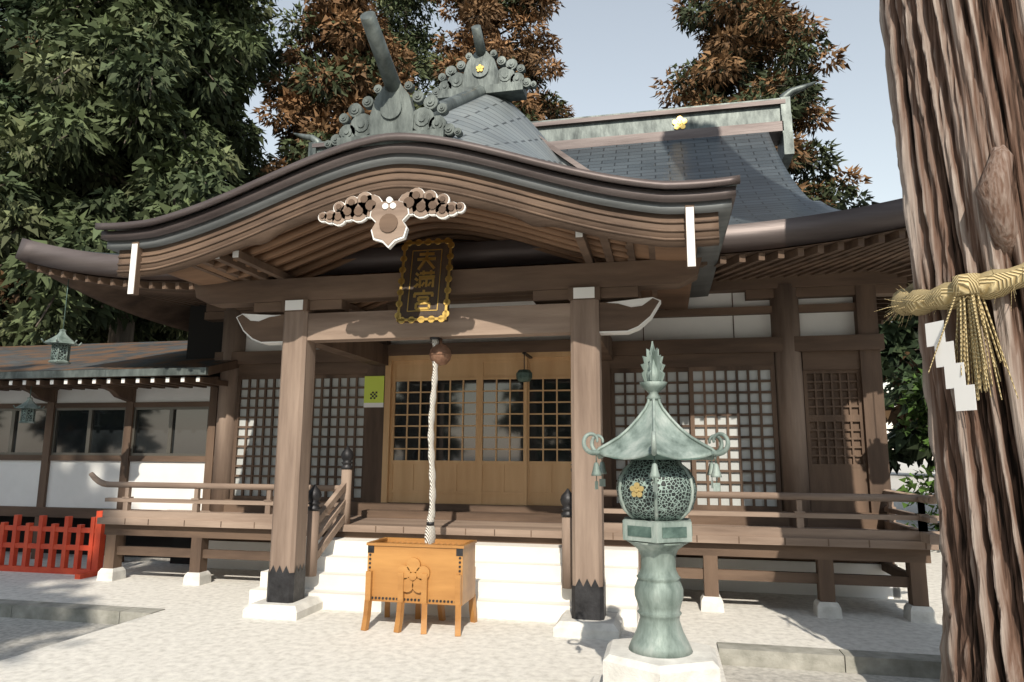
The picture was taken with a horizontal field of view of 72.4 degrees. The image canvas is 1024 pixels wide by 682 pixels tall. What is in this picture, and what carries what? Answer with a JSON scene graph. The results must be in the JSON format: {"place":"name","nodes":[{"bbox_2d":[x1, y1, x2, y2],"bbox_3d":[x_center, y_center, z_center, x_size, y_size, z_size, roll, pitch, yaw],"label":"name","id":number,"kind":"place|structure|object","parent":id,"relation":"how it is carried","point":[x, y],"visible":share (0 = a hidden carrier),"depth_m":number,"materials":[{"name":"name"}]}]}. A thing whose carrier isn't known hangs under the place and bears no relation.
{"place":"outdoors","nodes":[
{"label":"outdoors","id":0,"kind":"place"},
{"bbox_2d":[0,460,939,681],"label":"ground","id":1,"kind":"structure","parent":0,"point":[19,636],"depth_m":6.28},
{"bbox_2d":[0,0,116,346],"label":"cypress tree","id":2,"kind":"object","parent":1,"relation":"on","point":[22,9],"visible":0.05,"depth_m":21.07,"materials":[{"name":"green plant"}]},
{"bbox_2d":[0,0,270,345],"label":"cypress tree","id":3,"kind":"object","parent":1,"relation":"on","point":[112,81],"visible":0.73,"depth_m":17.63,"materials":[{"name":"green plant"}]},
{"bbox_2d":[136,0,302,341],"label":"cypress tree","id":4,"kind":"object","parent":1,"relation":"on","point":[256,160],"visible":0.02,"depth_m":28.18,"materials":[{"name":"green plant"}]},
{"bbox_2d":[230,0,429,184],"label":"cedar tree","id":5,"kind":"object","parent":1,"relation":"on","point":[347,73],"visible":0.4,"depth_m":23.21,"materials":[{"name":"brown plant"}]},
{"bbox_2d":[369,0,450,109],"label":"cypress tree","id":6,"kind":"object","parent":1,"relation":"on","point":[402,9],"visible":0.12,"depth_m":32.99,"materials":[{"name":"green plant"}]},
{"bbox_2d":[424,0,575,121],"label":"cedar tree","id":7,"kind":"object","parent":1,"relation":"on","point":[489,16],"visible":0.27,"depth_m":29.57,"materials":[{"name":"brown plant"}]},
{"bbox_2d":[648,0,877,209],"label":"cedar tree","id":8,"kind":"object","parent":1,"relation":"on","point":[732,56],"visible":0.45,"depth_m":23.55,"materials":[{"name":"brown plant"}]},
{"bbox_2d":[883,353,921,410],"bbox_3d":[12.114,-3.727,15.543,6.206,15.823,6.607,3,-9,-14],"label":"tree","id":9,"kind":"object","parent":1,"relation":"on","point":[895,383],"visible":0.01,"depth_m":16.68,"materials":[{"name":"green plant"}]},
{"bbox_2d":[878,314,934,473],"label":"tree","id":10,"kind":"object","parent":1,"relation":"on","point":[896,353],"visible":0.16,"depth_m":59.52,"materials":[{"name":"green plant"}]},
{"bbox_2d":[891,339,930,451],"bbox_3d":[10.295,-1.056,12.193,6.059,10.002,6.301,3,-10,-18],"label":"hedge tree","id":11,"kind":"object","parent":1,"relation":"on","point":[907,373],"visible":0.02,"depth_m":12.96,"materials":[{"name":"green plant"}]},
{"bbox_2d":[889,368,939,530],"bbox_3d":[8.304,1.948,11.729,3.676,3.377,2.917,-2,-9,12],"label":"shrub","id":12,"kind":"object","parent":1,"relation":"on","point":[921,416],"visible":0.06,"depth_m":12.51,"materials":[{"name":"green plant"}]},
{"bbox_2d":[874,0,1023,681],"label":"tree trunk","id":13,"kind":"object","parent":1,"relation":"on","point":[955,74],"visible":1,"depth_m":4.22,"materials":[{"name":"brown plant"}]},
{"bbox_2d":[8,0,932,459],"label":"sky","id":14,"kind":"structure","parent":0,"point":[612,51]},
{"bbox_2d":[0,520,942,681],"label":"ground","id":15,"kind":"structure","parent":0,"point":[168,626],"depth_m":5.96,"materials":[{"name":"beige gravel"}]},
{"bbox_2d":[0,510,105,578],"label":"red fence","id":16,"kind":"object","parent":15,"relation":"on","point":[95,548],"visible":0.94,"depth_m":9.09,"materials":[{"name":"paint"}]},
{"bbox_2d":[361,537,476,635],"bbox_3d":[-0.833,2.236,6.454,0.925,0.759,0.588,-2,-9,12],"label":"offering box","id":17,"kind":"object","parent":15,"relation":"on","point":[420,573],"visible":1,"depth_m":6.26,"materials":[{"name":"orange wood"}]},
{"bbox_2d":[249,536,638,626],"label":"stone steps","id":18,"kind":"structure","parent":15,"relation":"on","point":[518,581],"depth_m":7.05,"materials":[{"name":"stone"}]},
{"bbox_2d":[0,11,939,639],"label":"shrine hall","id":19,"kind":"structure","parent":15,"relation":"on","point":[454,305],"depth_m":8.21,"materials":[{"name":"brown wood"}]},
{"bbox_2d":[582,341,729,681],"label":"bronze lantern","id":20,"kind":"object","parent":15,"relation":"on","point":[655,443],"visible":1,"depth_m":3.98,"materials":[{"name":"metal"}]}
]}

